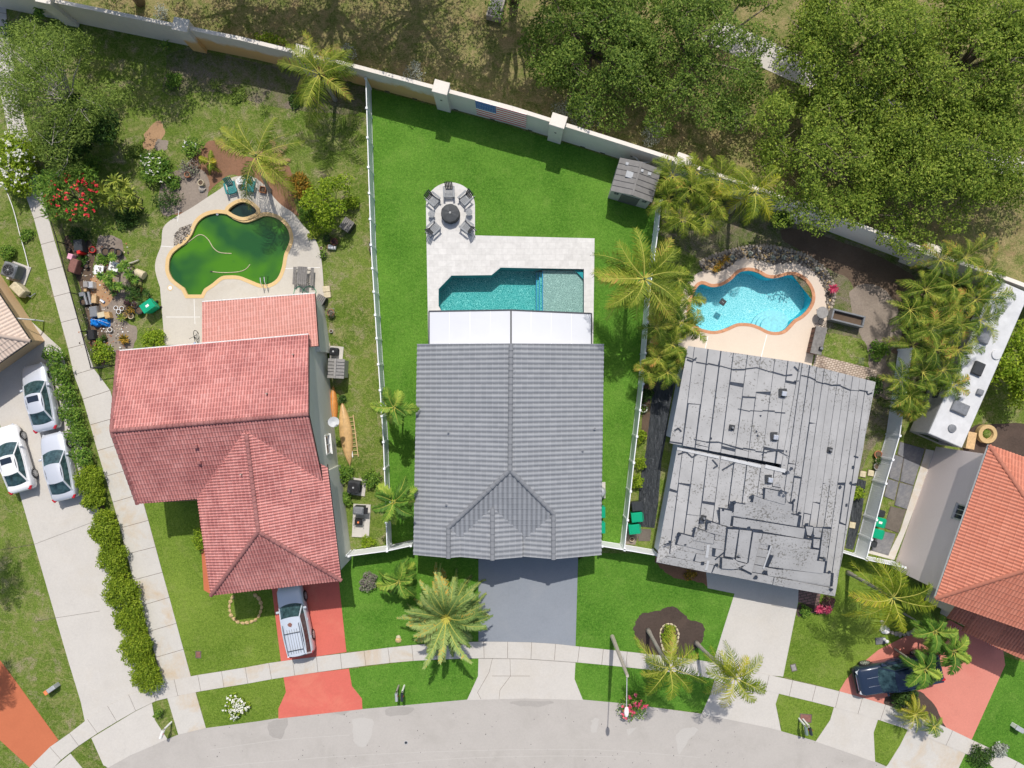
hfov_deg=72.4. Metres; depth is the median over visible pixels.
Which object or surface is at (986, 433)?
planter
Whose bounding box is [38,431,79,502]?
parked car
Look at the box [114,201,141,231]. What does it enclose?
shrub
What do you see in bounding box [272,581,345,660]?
red driveway
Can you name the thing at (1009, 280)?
boundary wall
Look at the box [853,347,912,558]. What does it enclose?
vinyl fence
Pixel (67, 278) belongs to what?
chain link fence
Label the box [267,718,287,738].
road stain
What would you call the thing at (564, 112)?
shrub
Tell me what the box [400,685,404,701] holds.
mailbox
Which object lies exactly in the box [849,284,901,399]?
sandy patch
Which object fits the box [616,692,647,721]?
shrub
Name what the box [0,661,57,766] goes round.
driveway
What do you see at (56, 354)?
hedge shrub
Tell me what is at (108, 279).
plumeria
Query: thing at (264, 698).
lawn
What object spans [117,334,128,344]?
bromeliad
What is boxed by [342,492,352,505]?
shrub
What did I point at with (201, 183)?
plant pot
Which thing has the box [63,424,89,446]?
hedge shrub
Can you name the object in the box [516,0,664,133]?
broadleaf tree
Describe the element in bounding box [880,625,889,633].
boulder
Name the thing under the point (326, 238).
plant pot
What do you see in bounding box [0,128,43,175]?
shrub
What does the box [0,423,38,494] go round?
parked car
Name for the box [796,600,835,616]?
mulch bed
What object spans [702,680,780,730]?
driveway apron
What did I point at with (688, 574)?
shrub
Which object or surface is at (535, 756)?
road grit
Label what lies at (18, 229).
white pipe
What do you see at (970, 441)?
storage bench
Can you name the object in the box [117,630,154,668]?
hedge shrub
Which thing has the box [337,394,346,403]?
shrub
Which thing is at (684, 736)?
road patch
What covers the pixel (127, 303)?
plant pot
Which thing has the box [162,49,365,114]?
bare soil
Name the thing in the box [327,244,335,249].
rain bucket
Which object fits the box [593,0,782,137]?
broadleaf tree
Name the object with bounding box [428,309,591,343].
patio cover
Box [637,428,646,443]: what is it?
shrub
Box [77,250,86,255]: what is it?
fuel can
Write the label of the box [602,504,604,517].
wheeled bin
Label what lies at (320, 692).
driveway apron
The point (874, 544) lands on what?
wheeled bin
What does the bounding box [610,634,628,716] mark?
street lamp
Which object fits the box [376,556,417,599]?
palm tree
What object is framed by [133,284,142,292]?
plant pot
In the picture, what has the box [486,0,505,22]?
raised planter
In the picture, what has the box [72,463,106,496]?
hedge shrub
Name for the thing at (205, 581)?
entry path
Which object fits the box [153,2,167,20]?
shrub
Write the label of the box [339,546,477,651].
lawn
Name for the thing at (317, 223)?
shrub
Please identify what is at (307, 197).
citrus tree
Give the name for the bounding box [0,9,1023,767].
ground
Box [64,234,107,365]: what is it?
garden soil
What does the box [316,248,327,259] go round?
plant pot
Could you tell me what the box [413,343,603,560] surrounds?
house
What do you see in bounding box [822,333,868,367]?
weed patch
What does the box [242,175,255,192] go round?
garden chair
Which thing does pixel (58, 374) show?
hedge shrub
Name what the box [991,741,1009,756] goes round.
shrub
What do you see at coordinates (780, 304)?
swimming pool
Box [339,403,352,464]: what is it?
canoe
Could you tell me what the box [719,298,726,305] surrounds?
pool float
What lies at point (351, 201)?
shrub
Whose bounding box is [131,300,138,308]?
plant pot
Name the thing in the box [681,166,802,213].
boundary wall
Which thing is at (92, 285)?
plastic tub
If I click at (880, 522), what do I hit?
wheeled bin
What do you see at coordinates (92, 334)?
bin bag
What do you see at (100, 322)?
tarpaulin
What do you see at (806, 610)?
shrub
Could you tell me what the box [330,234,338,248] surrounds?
plant pot
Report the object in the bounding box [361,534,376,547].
shrub
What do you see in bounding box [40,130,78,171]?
shrub
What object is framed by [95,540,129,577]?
hedge shrub
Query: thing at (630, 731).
road patch
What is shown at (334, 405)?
canoe
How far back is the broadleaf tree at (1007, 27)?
43.94 m
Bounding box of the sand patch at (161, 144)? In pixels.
[154,139,168,150]
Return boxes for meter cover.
[195,651,200,657]
[790,663,796,671]
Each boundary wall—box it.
[0,0,57,18]
[54,0,187,45]
[189,26,303,70]
[313,55,435,104]
[448,89,550,135]
[562,123,675,173]
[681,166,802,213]
[804,209,922,257]
[918,255,1023,290]
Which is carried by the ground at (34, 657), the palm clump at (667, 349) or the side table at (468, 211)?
the palm clump at (667, 349)
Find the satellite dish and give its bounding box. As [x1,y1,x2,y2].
[326,417,338,426]
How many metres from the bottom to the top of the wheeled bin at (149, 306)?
1.111 m
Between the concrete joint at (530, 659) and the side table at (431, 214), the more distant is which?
the concrete joint at (530, 659)
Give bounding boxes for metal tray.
[89,306,99,317]
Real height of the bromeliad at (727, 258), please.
0.513 m
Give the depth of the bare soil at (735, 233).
49.99 m
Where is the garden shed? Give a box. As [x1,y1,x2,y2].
[608,158,660,208]
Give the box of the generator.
[353,518,363,525]
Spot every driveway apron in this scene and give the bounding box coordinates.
[54,754,81,767]
[91,703,166,767]
[278,669,361,718]
[467,658,582,699]
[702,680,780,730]
[816,707,877,761]
[885,730,964,767]
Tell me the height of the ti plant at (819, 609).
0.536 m
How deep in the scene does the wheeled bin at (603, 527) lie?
48.91 m
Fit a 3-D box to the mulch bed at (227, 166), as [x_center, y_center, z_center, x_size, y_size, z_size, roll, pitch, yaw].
[-19.828,-14.645,49.993,10.110,0.001,5.533,0,90,0]
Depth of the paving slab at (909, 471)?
49.95 m
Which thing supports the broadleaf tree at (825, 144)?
on the verge dry grass at (464, 46)
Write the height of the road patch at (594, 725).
0.001 m
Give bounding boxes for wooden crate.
[91,295,98,303]
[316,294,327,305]
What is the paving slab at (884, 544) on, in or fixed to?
on the ground at (34, 657)
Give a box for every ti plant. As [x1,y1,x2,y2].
[815,605,831,614]
[829,284,839,293]
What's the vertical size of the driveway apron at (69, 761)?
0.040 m
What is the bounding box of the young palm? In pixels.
[159,39,171,50]
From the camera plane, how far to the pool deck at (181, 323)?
49.96 m
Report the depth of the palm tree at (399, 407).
45.55 m
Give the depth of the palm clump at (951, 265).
45.91 m
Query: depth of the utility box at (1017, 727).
49.40 m
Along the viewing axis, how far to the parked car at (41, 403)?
48.96 m
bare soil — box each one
[100,278,136,351]
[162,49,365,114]
[660,184,949,478]
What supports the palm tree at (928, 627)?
on the lawn at (833, 648)
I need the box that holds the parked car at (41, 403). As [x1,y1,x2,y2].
[19,362,61,433]
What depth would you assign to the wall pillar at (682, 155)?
46.84 m
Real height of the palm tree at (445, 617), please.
4.392 m
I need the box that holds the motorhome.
[910,280,1023,447]
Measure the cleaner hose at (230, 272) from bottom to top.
0.073 m
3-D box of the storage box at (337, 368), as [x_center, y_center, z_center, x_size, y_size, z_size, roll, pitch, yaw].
[-12.194,-1.074,49.102,1.158,1.795,1.350,3,90,0]
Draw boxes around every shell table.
[94,265,106,274]
[108,261,119,272]
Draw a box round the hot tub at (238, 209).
[224,199,260,220]
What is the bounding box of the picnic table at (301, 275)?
[292,266,313,285]
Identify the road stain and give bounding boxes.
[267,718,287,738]
[334,711,348,715]
[385,707,413,716]
[510,700,553,706]
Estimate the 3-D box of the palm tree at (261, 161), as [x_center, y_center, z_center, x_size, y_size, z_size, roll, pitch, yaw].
[-16.602,-14.498,47.029,5.896,6.085,6.062,0,90,0]
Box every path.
[0,7,190,682]
[199,517,209,592]
[702,23,1023,171]
[798,590,819,605]
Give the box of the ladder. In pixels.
[349,415,358,456]
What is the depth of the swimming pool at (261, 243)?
50.12 m
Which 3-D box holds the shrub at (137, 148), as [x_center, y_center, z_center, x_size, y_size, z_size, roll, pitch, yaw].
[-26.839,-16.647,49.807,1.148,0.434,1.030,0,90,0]
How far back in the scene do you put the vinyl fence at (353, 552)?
48.92 m
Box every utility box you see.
[43,682,59,695]
[1010,722,1023,733]
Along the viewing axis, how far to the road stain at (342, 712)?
49.99 m
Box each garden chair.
[222,177,237,194]
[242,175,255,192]
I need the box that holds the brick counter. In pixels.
[806,326,826,354]
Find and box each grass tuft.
[209,79,222,89]
[258,103,269,112]
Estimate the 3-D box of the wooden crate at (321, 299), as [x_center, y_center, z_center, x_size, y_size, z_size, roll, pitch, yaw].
[-13.522,-5.951,49.657,0.620,0.665,0.630,30,90,0]
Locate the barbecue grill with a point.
(360, 509)
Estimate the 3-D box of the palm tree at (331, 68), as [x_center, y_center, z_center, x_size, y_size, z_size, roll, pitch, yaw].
[-12.758,-20.205,47.534,5.334,5.033,6.068,0,90,0]
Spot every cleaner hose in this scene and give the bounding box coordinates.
[183,234,231,253]
[210,264,249,272]
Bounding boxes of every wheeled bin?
[139,298,161,313]
[601,519,604,533]
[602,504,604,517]
[628,522,640,534]
[630,511,643,522]
[631,500,643,511]
[870,541,877,547]
[872,528,884,539]
[875,517,886,527]
[878,509,885,517]
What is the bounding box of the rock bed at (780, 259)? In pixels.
[700,247,832,308]
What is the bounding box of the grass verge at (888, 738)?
[874,720,906,764]
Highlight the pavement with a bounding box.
[30,642,1023,767]
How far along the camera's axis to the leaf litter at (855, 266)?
49.99 m
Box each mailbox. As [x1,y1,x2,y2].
[159,721,171,738]
[395,685,399,701]
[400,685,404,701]
[798,718,807,735]
[802,718,812,735]
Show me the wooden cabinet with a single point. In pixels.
(74, 267)
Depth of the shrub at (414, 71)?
49.34 m
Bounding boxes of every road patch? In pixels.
[352,718,373,746]
[591,718,598,732]
[626,727,636,735]
[676,727,697,753]
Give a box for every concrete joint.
[2,523,88,549]
[478,658,575,662]
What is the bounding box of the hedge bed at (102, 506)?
[70,387,157,684]
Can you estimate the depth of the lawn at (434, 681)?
49.99 m
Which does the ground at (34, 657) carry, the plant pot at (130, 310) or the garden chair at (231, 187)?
the plant pot at (130, 310)
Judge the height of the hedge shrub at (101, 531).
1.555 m
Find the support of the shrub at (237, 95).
on the bare soil at (273, 86)
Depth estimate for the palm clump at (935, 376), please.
46.31 m
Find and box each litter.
[77,243,128,350]
[780,228,927,353]
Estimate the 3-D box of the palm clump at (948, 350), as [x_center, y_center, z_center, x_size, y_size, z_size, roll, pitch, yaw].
[28.516,-3.452,47.565,7.654,4.886,5.780,0,90,0]
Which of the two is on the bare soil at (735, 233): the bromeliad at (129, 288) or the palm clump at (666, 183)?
the palm clump at (666, 183)
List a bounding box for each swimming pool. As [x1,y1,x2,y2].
[165,210,292,297]
[439,268,583,311]
[687,267,814,334]
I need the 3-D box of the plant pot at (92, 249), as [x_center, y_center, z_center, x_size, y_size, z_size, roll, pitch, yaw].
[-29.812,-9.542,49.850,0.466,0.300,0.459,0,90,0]
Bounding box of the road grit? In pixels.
[207,712,876,767]
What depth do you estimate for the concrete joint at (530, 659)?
49.97 m
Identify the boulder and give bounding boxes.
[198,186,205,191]
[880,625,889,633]
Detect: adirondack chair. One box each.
[424,189,440,206]
[424,219,441,237]
[443,181,454,198]
[457,188,474,205]
[459,218,476,235]
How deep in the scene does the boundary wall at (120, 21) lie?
48.20 m
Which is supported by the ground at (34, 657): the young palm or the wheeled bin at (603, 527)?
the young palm
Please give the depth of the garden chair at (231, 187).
49.48 m
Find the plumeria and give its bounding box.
[96,251,142,291]
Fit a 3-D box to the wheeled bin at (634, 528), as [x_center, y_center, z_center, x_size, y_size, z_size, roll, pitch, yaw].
[8.603,10.164,49.447,0.865,1.105,0.680,-6,90,0]
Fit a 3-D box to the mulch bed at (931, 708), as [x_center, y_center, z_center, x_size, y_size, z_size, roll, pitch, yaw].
[29.045,23.234,49.970,5.131,0.001,2.459,22,90,0]
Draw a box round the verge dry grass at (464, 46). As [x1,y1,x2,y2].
[64,0,1023,282]
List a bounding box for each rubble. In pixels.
[173,224,191,244]
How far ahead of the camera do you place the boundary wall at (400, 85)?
48.20 m
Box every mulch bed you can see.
[158,168,209,215]
[175,140,298,216]
[633,606,704,657]
[655,550,706,585]
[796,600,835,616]
[884,691,945,726]
[963,423,1023,455]
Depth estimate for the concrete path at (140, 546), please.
49.97 m
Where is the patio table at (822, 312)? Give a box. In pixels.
[815,307,827,317]
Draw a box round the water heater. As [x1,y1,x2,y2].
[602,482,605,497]
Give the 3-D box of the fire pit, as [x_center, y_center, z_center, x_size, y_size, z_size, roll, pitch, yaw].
[-4.362,-12.066,49.585,1.344,0.750,1.344,0,90,0]
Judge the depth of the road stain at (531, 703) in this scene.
49.99 m
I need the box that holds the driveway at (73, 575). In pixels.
[0,322,138,720]
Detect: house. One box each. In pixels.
[0,274,43,371]
[109,292,351,596]
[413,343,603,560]
[654,346,875,595]
[893,444,1023,659]
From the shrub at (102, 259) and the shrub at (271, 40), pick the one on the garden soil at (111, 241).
the shrub at (102, 259)
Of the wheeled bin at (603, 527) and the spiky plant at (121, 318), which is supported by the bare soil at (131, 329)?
the spiky plant at (121, 318)
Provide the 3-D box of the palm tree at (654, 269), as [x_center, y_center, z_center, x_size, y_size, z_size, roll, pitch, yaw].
[7.975,-6.757,46.315,6.352,7.469,6.180,0,90,0]
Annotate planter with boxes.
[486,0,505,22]
[975,424,996,442]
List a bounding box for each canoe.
[331,386,337,416]
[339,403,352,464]
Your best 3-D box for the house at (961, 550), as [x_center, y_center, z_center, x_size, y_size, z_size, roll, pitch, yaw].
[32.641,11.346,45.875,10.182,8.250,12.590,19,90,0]
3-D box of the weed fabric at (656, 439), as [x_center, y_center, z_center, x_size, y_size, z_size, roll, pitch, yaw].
[10.171,4.915,49.984,1.515,0.001,10.704,8,90,0]
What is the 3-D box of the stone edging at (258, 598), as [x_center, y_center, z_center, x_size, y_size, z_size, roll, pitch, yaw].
[-19.010,16.052,49.954,2.498,0.230,2.225,0,90,0]
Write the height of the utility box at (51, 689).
0.690 m
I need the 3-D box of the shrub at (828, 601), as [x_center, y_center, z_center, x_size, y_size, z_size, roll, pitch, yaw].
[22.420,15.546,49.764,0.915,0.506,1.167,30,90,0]
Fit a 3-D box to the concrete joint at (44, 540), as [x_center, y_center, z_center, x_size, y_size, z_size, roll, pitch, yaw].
[-33.243,11.018,49.975,6.823,0.004,0.331,-17,90,0]
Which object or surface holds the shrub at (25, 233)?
on the ground at (34, 657)
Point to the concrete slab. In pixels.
(359, 531)
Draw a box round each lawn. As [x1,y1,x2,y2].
[145,499,280,675]
[198,677,285,727]
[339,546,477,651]
[349,658,477,708]
[371,89,655,559]
[575,662,713,712]
[576,553,733,660]
[783,555,932,690]
[972,656,1023,764]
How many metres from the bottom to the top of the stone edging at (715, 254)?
0.286 m
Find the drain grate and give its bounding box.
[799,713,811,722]
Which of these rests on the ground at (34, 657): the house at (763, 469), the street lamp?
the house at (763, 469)
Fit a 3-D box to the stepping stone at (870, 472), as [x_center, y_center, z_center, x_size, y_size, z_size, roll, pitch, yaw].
[25.607,6.357,49.950,0.480,0.090,0.480,10,90,0]
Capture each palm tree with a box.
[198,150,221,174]
[213,117,304,209]
[276,29,356,132]
[369,386,420,426]
[371,476,417,524]
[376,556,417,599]
[396,562,492,668]
[590,226,688,323]
[634,624,708,700]
[694,639,767,708]
[714,164,781,224]
[844,556,937,634]
[890,693,929,732]
[893,647,942,689]
[902,612,958,653]
[919,711,943,737]
[922,634,971,675]
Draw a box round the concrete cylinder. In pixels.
[134,269,146,279]
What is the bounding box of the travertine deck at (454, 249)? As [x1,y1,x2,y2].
[426,182,594,343]
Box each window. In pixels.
[324,433,332,454]
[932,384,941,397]
[951,502,965,520]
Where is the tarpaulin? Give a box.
[90,318,110,326]
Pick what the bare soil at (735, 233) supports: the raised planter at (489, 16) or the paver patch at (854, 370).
the paver patch at (854, 370)
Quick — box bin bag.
[86,330,97,339]
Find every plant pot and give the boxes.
[89,246,96,252]
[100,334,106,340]
[101,247,109,255]
[108,247,116,253]
[114,249,122,255]
[121,297,130,307]
[122,306,134,314]
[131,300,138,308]
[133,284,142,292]
[135,306,142,313]
[198,180,204,185]
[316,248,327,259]
[321,233,331,245]
[325,308,336,319]
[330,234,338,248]
[641,404,649,414]
[872,453,880,466]
[874,450,881,457]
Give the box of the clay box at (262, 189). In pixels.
[259,186,266,193]
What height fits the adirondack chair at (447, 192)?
1.009 m
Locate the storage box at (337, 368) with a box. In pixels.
[327,358,348,378]
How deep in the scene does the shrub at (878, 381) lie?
49.53 m
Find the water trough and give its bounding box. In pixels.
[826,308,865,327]
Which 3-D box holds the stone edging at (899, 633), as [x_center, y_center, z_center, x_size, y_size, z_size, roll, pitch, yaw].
[27.476,17.561,49.928,2.690,0.356,0.912,14,90,0]
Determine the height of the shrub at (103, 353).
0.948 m
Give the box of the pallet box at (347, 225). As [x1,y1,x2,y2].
[339,217,355,233]
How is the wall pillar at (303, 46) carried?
on the verge dry grass at (464, 46)
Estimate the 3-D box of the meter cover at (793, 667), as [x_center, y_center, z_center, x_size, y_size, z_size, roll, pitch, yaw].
[20.107,20.250,49.975,0.410,0.050,0.530,-15,90,0]
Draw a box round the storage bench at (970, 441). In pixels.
[962,432,976,449]
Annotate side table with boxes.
[428,211,434,217]
[466,209,471,215]
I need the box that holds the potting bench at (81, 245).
[73,239,87,252]
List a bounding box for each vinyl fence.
[347,539,413,557]
[364,77,391,549]
[601,541,657,555]
[620,200,662,549]
[843,550,906,568]
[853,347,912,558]
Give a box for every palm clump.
[633,266,706,390]
[637,285,706,373]
[647,154,731,219]
[660,152,740,238]
[877,289,970,416]
[881,290,1004,374]
[884,385,930,422]
[896,232,1015,321]
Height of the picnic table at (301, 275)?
0.770 m
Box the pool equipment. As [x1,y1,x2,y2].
[9,281,35,297]
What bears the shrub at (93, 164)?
on the ground at (34, 657)
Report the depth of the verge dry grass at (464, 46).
50.00 m
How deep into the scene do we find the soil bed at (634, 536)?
49.99 m
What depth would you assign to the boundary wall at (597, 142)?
48.03 m
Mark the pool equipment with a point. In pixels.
(19, 289)
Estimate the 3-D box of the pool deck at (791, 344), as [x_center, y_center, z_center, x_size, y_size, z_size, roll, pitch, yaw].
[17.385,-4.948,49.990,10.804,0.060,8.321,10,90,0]
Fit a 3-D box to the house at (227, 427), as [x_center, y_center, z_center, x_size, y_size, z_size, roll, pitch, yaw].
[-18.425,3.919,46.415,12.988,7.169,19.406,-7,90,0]
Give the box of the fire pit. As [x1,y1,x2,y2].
[441,204,459,223]
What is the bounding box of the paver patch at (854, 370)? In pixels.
[813,355,876,379]
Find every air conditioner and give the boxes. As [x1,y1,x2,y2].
[0,261,31,284]
[329,346,343,358]
[347,478,366,495]
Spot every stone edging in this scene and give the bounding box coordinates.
[228,593,262,624]
[659,623,679,651]
[699,244,835,311]
[880,620,916,636]
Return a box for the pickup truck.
[851,650,945,695]
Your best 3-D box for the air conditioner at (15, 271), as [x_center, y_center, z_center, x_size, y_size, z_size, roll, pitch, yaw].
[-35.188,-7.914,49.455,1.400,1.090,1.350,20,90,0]
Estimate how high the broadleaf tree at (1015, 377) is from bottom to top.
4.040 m
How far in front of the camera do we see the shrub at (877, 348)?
49.64 m
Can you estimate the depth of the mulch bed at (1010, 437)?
49.98 m
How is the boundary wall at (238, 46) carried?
on the ground at (34, 657)
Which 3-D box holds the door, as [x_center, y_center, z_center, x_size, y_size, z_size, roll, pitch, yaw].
[8.178,-12.888,49.050,1.300,1.800,0.050,16,90,0]
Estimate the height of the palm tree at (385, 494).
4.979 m
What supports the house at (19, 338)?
on the ground at (34, 657)
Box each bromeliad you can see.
[110,284,150,304]
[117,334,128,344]
[713,255,730,272]
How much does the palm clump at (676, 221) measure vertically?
5.239 m
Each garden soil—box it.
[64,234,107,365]
[96,235,131,280]
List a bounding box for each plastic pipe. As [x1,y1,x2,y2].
[83,292,88,304]
[87,292,91,304]
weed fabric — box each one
[638,378,674,527]
[845,479,865,549]
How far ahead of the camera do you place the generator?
49.48 m
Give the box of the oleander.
[28,161,100,222]
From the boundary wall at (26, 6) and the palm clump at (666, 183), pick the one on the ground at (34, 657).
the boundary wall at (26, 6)
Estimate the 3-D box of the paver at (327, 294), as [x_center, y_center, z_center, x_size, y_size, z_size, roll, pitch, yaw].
[-13.179,-6.357,49.953,0.510,0.085,0.420,-5,90,0]
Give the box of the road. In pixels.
[107,699,885,767]
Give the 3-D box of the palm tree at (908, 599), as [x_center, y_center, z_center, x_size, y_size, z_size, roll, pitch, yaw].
[23.648,13.603,46.528,5.634,7.044,5.002,36,90,0]
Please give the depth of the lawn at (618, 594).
49.99 m
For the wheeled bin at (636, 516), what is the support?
on the weed fabric at (656, 439)
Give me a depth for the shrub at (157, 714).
49.45 m
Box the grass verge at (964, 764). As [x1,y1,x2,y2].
[959,754,992,767]
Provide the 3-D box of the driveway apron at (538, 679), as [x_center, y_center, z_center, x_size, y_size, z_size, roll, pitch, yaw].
[0.928,21.053,49.993,8.286,0.030,3.036,0,90,0]
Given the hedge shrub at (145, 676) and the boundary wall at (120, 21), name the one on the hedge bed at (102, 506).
the hedge shrub at (145, 676)
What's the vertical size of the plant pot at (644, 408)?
0.503 m
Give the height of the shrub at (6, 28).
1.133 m
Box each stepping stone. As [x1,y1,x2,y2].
[848,521,855,528]
[859,470,866,477]
[867,469,874,476]
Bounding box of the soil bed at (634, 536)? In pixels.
[620,526,637,544]
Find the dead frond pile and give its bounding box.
[253,140,290,172]
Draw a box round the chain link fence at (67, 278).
[48,211,114,368]
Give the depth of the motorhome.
47.01 m
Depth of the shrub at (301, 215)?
49.64 m
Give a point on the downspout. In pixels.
(30, 319)
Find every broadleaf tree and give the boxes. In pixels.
[0,15,133,177]
[107,0,144,6]
[482,0,524,22]
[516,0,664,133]
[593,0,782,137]
[746,74,911,237]
[772,0,943,120]
[847,73,1023,263]
[867,0,1023,163]
[990,319,1023,409]
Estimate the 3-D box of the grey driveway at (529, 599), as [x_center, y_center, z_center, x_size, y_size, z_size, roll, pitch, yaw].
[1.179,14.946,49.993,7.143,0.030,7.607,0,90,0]
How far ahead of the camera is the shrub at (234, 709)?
49.51 m
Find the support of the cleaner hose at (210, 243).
on the swimming pool at (261, 243)
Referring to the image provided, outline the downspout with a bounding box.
[17,318,43,321]
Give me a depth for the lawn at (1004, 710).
49.99 m
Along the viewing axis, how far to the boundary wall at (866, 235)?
48.58 m
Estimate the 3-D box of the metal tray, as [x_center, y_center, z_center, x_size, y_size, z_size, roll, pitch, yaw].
[-29.698,-5.136,49.813,0.550,0.374,0.750,-8,90,0]
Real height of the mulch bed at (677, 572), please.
0.001 m
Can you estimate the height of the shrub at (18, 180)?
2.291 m
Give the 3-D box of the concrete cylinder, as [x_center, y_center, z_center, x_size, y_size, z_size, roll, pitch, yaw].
[-26.405,-7.826,49.700,0.670,0.591,0.600,25,90,0]
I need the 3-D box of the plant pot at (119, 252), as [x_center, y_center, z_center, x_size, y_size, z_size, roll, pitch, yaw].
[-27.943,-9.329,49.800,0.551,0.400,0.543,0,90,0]
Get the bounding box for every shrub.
[0,19,20,41]
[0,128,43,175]
[0,156,35,197]
[0,244,16,261]
[17,45,46,72]
[19,229,34,242]
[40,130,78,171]
[41,344,65,370]
[44,92,121,159]
[47,364,72,389]
[53,383,79,408]
[58,406,85,429]
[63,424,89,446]
[67,446,93,467]
[68,226,91,244]
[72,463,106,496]
[76,254,89,267]
[78,152,102,177]
[79,489,106,511]
[87,508,119,550]
[90,340,115,363]
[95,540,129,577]
[96,253,109,265]
[98,128,116,143]
[101,570,141,609]
[110,598,147,638]
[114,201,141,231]
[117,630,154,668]
[127,143,142,157]
[128,653,164,695]
[139,149,175,186]
[139,326,166,347]
[150,184,183,212]
[152,708,162,717]
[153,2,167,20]
[164,174,181,190]
[165,71,183,89]
[177,158,199,178]
[181,135,204,157]
[191,527,203,551]
[222,692,250,720]
[230,86,247,104]
[254,31,287,45]
[287,171,314,199]
[288,92,302,109]
[298,205,313,220]
[304,212,330,235]
[307,229,319,239]
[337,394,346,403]
[338,464,354,483]
[340,43,356,61]
[341,194,359,209]
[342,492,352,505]
[359,570,377,592]
[361,468,382,488]
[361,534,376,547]
[402,61,425,81]
[551,98,599,130]
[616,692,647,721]
[632,472,643,488]
[634,457,646,469]
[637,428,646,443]
[639,118,663,148]
[641,388,654,403]
[661,624,675,643]
[683,569,697,580]
[773,210,795,225]
[799,605,811,617]
[819,595,834,607]
[853,486,865,499]
[865,376,882,395]
[868,339,890,361]
[891,689,918,711]
[896,292,939,334]
[967,744,996,767]
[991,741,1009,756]
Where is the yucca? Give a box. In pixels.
[94,173,143,212]
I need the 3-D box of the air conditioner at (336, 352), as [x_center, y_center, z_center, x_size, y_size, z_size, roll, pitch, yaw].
[-12.522,-2.237,49.630,0.950,0.740,0.900,5,90,0]
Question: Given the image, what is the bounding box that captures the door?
[618,194,639,205]
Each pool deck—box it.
[155,176,324,344]
[677,257,826,364]
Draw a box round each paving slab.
[871,531,895,555]
[884,479,898,500]
[885,506,905,532]
[889,455,902,480]
[894,482,913,508]
[897,442,924,466]
[900,457,918,485]
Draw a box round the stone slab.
[638,529,650,540]
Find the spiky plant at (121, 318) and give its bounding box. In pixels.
[116,313,125,321]
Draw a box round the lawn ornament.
[875,637,888,644]
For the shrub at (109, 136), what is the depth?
49.70 m
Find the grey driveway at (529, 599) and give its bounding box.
[478,556,577,645]
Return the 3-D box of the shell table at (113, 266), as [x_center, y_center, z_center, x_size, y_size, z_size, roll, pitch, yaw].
[-28.186,-8.320,49.732,0.670,0.544,0.660,15,90,0]
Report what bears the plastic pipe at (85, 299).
on the plant pot
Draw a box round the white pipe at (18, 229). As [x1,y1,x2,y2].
[7,192,28,268]
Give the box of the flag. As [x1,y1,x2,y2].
[475,100,526,127]
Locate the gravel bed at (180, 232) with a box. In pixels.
[174,224,190,245]
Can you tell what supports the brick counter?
on the pool deck at (791, 344)
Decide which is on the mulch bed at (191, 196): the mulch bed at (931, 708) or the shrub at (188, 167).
the shrub at (188, 167)
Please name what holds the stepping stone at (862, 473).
on the ground at (34, 657)
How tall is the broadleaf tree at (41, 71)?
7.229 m
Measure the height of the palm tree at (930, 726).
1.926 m
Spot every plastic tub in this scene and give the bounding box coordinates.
[83,281,89,287]
[88,281,96,288]
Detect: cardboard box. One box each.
[97,311,104,318]
[104,312,112,318]
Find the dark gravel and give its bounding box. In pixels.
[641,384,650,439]
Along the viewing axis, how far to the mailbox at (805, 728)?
48.83 m
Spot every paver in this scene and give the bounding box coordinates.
[322,286,330,291]
[324,292,330,297]
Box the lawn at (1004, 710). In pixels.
[972,656,1023,764]
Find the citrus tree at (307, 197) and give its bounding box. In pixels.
[298,171,354,230]
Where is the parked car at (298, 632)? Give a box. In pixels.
[276,585,314,658]
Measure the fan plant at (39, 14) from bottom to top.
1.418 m
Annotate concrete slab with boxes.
[352,504,370,536]
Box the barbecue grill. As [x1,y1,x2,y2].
[353,505,367,514]
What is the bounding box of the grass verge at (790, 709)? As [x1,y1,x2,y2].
[776,694,833,740]
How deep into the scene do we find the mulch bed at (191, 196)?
49.99 m
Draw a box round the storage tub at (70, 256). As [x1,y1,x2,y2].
[67,253,78,259]
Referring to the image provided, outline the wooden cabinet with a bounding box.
[67,258,83,274]
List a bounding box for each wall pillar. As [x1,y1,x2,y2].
[35,0,79,26]
[172,17,207,53]
[293,44,317,77]
[432,79,451,112]
[547,112,567,143]
[665,152,691,181]
[788,200,817,223]
[898,243,941,266]
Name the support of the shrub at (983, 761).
on the grass verge at (964, 764)
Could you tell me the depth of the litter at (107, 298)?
49.95 m
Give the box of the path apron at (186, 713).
[167,692,205,734]
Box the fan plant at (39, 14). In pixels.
[31,7,48,22]
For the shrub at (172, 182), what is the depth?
49.69 m
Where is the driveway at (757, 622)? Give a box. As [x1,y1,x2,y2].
[706,572,797,676]
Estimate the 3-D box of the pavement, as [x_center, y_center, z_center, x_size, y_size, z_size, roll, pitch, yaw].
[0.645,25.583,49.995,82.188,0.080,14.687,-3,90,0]

